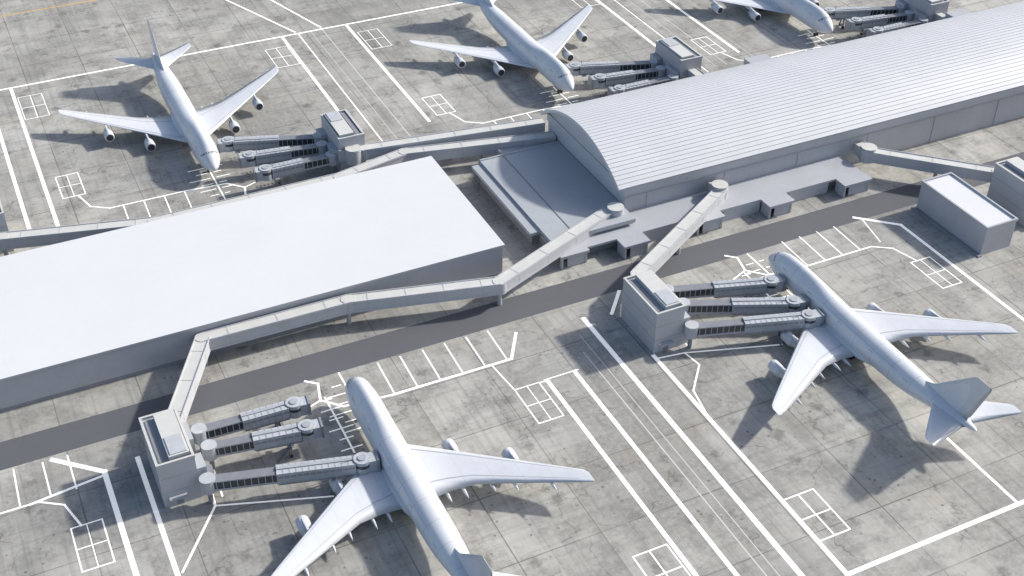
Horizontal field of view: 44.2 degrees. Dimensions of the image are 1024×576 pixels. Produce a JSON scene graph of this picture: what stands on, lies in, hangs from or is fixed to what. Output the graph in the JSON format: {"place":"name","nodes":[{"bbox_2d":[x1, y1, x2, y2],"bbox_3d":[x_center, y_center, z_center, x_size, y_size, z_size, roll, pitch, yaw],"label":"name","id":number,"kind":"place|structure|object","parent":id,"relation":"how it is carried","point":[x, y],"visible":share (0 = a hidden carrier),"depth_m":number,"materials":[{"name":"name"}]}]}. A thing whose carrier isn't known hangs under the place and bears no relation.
{"place":"outdoors","nodes":[
{"label":"outdoors","id":0,"kind":"place"},
{"bbox_2d":[0,248,502,408],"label":"walls","id":1,"kind":"structure","parent":0,"point":[42,384],"depth_m":281.61,"materials":[{"name":"grey concrete"}]},
{"bbox_2d":[0,247,502,412],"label":"wall trim","id":2,"kind":"structure","parent":1,"relation":"attached to","point":[168,364],"depth_m":285.30,"materials":[{"name":"grey metal"}]},
{"bbox_2d":[0,156,504,380],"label":"roof","id":3,"kind":"structure","parent":1,"relation":"on","point":[66,302],"depth_m":302.61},
{"bbox_2d":[191,394,311,453],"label":"jet bridge","id":4,"kind":"structure","parent":0,"point":[293,407],"depth_m":262.94,"materials":[{"name":"metal"}]},
{"bbox_2d":[237,140,327,167],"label":"jet bridge","id":5,"kind":"structure","parent":0,"point":[251,158],"depth_m":349.02,"materials":[{"name":"metal"}]},
{"bbox_2d":[253,151,337,185],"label":"jet bridge","id":6,"kind":"structure","parent":0,"point":[278,171],"depth_m":343.85,"materials":[{"name":"metal"}]},
{"bbox_2d":[315,109,365,171],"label":"gate building","id":7,"kind":"structure","parent":0,"point":[340,130],"depth_m":349.81,"materials":[{"name":"concrete"}]},
{"bbox_2d":[0,0,1023,575],"bbox_3d":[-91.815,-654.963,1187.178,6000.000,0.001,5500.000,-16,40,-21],"label":"apron ground","id":8,"kind":"structure","parent":0,"point":[866,460],"depth_m":285.14,"materials":[{"name":"concrete"}]},
{"bbox_2d":[0,200,13,253],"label":"gate building","id":9,"kind":"structure","parent":8,"relation":"on","point":[3,226],"depth_m":315.90,"materials":[{"name":"metal"}]},
{"bbox_2d":[58,17,278,171],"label":"airliner","id":10,"kind":"object","parent":8,"relation":"on","point":[188,123],"visible":1,"depth_m":367.49,"materials":[{"name":"paint"}]},
{"bbox_2d":[158,80,217,155],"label":"windows and doors","id":11,"kind":"structure","parent":10,"relation":"in","point":[158,80],"depth_m":345.52,"materials":[{"name":"grey glass"}]},
{"bbox_2d":[138,407,213,507],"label":"gate building","id":12,"kind":"structure","parent":8,"relation":"on","point":[179,467],"depth_m":249.21,"materials":[{"name":"concrete"}]},
{"bbox_2d":[201,417,324,469],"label":"jet bridge","id":13,"kind":"structure","parent":8,"relation":"on","point":[304,430],"depth_m":258.14,"materials":[{"name":"metal"}]},
{"bbox_2d":[216,132,319,153],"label":"jet bridge","id":14,"kind":"structure","parent":8,"relation":"on","point":[235,144],"depth_m":354.22,"materials":[{"name":"metal"}]},
{"bbox_2d":[0,131,555,255],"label":"elevated walkway","id":15,"kind":"structure","parent":8,"relation":"on","point":[45,236],"depth_m":335.86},
{"bbox_2d":[199,450,380,503],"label":"jet bridge","id":16,"kind":"structure","parent":8,"relation":"on","point":[347,466],"depth_m":250.41,"materials":[{"name":"metal"}]},
{"bbox_2d":[168,202,623,422],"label":"elevated walkway","id":17,"kind":"structure","parent":8,"relation":"on","point":[204,343],"depth_m":295.06,"materials":[{"name":"white metal"}]},
{"bbox_2d":[271,376,594,575],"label":"airliner","id":18,"kind":"object","parent":8,"relation":"on","point":[413,482],"visible":0.99,"depth_m":249.42,"materials":[{"name":"paint"}]},
{"bbox_2d":[346,376,449,554],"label":"windows and doors","id":19,"kind":"structure","parent":18,"relation":"in","point":[356,376],"depth_m":246.87,"materials":[{"name":"grey glass"}]},
{"bbox_2d":[338,117,544,164],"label":"elevated walkway","id":20,"kind":"structure","parent":8,"relation":"on","point":[356,154],"depth_m":353.19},
{"bbox_2d":[409,0,591,93],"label":"airliner","id":21,"kind":"object","parent":8,"relation":"on","point":[523,48],"visible":1,"depth_m":405.06,"materials":[{"name":"paint"}]},
{"bbox_2d":[0,0,1023,575],"bbox_3d":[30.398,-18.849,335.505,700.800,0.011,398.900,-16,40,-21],"label":"apron marking","id":22,"kind":"object","parent":8,"relation":"on","point":[612,466],"visible":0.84,"depth_m":271.50,"materials":[{"name":"white paint"}]},
{"bbox_2d":[472,141,635,245],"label":"annex block","id":23,"kind":"structure","parent":8,"relation":"on","point":[549,192],"depth_m":335.16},
{"bbox_2d":[564,58,658,79],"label":"jet bridge","id":24,"kind":"structure","parent":8,"relation":"on","point":[583,69],"depth_m":392.83,"materials":[{"name":"metal"}]},
{"bbox_2d":[621,270,689,353],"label":"gate building","id":25,"kind":"structure","parent":8,"relation":"on","point":[655,316],"depth_m":289.43,"materials":[{"name":"concrete"}]},
{"bbox_2d":[630,179,727,275],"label":"elevated walkway","id":26,"kind":"structure","parent":25,"relation":"attached to","point":[670,243],"depth_m":319.59,"materials":[{"name":"white metal"}]},
{"bbox_2d":[541,155,871,269],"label":"podium canopies","id":27,"kind":"object","parent":8,"relation":"on","point":[780,192],"visible":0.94,"depth_m":335.26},
{"bbox_2d":[666,273,786,298],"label":"jet bridge","id":28,"kind":"structure","parent":8,"relation":"on","point":[758,286],"depth_m":300.92,"materials":[{"name":"metal"}]},
{"bbox_2d":[679,293,808,314],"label":"jet bridge","id":29,"kind":"structure","parent":8,"relation":"on","point":[761,305],"depth_m":295.26,"materials":[{"name":"metal"}]},
{"bbox_2d":[684,308,824,348],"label":"jet bridge","id":30,"kind":"structure","parent":8,"relation":"on","point":[779,323],"depth_m":289.82,"materials":[{"name":"metal"}]},
{"bbox_2d":[709,0,832,35],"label":"airliner","id":31,"kind":"object","parent":8,"relation":"on","point":[812,14],"visible":1,"depth_m":427.55,"materials":[{"name":"paint"}]},
{"bbox_2d":[823,4,905,28],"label":"jet bridge","id":32,"kind":"structure","parent":8,"relation":"on","point":[839,14],"depth_m":427.13,"materials":[{"name":"metal"}]},
{"bbox_2d":[768,252,1021,445],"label":"airliner","id":33,"kind":"object","parent":8,"relation":"on","point":[870,333],"visible":0.98,"depth_m":283.38,"materials":[{"name":"paint"}]},
{"bbox_2d":[774,252,906,385],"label":"windows and doors","id":34,"kind":"structure","parent":33,"relation":"in","point":[778,252],"depth_m":287.39,"materials":[{"name":"grey glass"}]},
{"bbox_2d":[0,152,1023,470],"bbox_3d":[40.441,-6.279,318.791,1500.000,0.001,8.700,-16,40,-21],"label":"service road","id":35,"kind":"structure","parent":0,"point":[20,450],"depth_m":295.96,"materials":[{"name":"grey asphalt"}]},
{"bbox_2d":[588,65,665,88],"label":"jet bridge","id":36,"kind":"structure","parent":0,"point":[601,80],"depth_m":387.56,"materials":[{"name":"metal"}]},
{"bbox_2d":[608,73,677,95],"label":"jet bridge","id":37,"kind":"structure","parent":0,"point":[616,89],"depth_m":381.91,"materials":[{"name":"metal"}]},
{"bbox_2d":[650,36,702,79],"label":"gate building","id":38,"kind":"structure","parent":0,"point":[676,55],"depth_m":389.06,"materials":[{"name":"concrete"}]},
{"bbox_2d":[687,67,704,77],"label":"elevated walkway","id":39,"kind":"structure","parent":38,"relation":"attached to","point":[696,71],"depth_m":386.22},
{"bbox_2d":[547,86,1023,210],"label":"walls","id":40,"kind":"structure","parent":0,"point":[896,134],"depth_m":350.50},
{"bbox_2d":[540,1,1023,190],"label":"barrel roof","id":41,"kind":"structure","parent":40,"relation":"on","point":[641,136],"depth_m":354.12,"materials":[{"name":"metal"}]},
{"bbox_2d":[743,9,971,64],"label":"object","id":42,"kind":"structure","parent":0,"point":[757,58],"depth_m":392.41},
{"bbox_2d":[934,12,946,20],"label":"elevated walkway","id":43,"kind":"structure","parent":42,"relation":"on","point":[939,16],"depth_m":420.62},
{"bbox_2d":[844,10,913,36],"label":"jet bridge","id":44,"kind":"structure","parent":0,"point":[862,23],"depth_m":421.71,"materials":[{"name":"metal"}]},
{"bbox_2d":[866,17,927,36],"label":"jet bridge","id":45,"kind":"structure","parent":0,"point":[876,30],"depth_m":415.95,"materials":[{"name":"metal"}]},
{"bbox_2d":[895,0,949,22],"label":"gate building","id":46,"kind":"structure","parent":0,"point":[927,9],"depth_m":421.71,"materials":[{"name":"concrete"}]},
{"bbox_2d":[911,172,1018,257],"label":"service building","id":47,"kind":"structure","parent":0,"point":[970,218],"depth_m":327.09,"materials":[{"name":"white concrete"}]},
{"bbox_2d":[987,157,1023,225],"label":"gate building","id":48,"kind":"structure","parent":0,"point":[1006,189],"depth_m":335.49,"materials":[{"name":"concrete"}]},
{"bbox_2d":[853,141,994,181],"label":"elevated walkway","id":49,"kind":"structure","parent":48,"relation":"attached to","point":[866,152],"depth_m":347.32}
]}

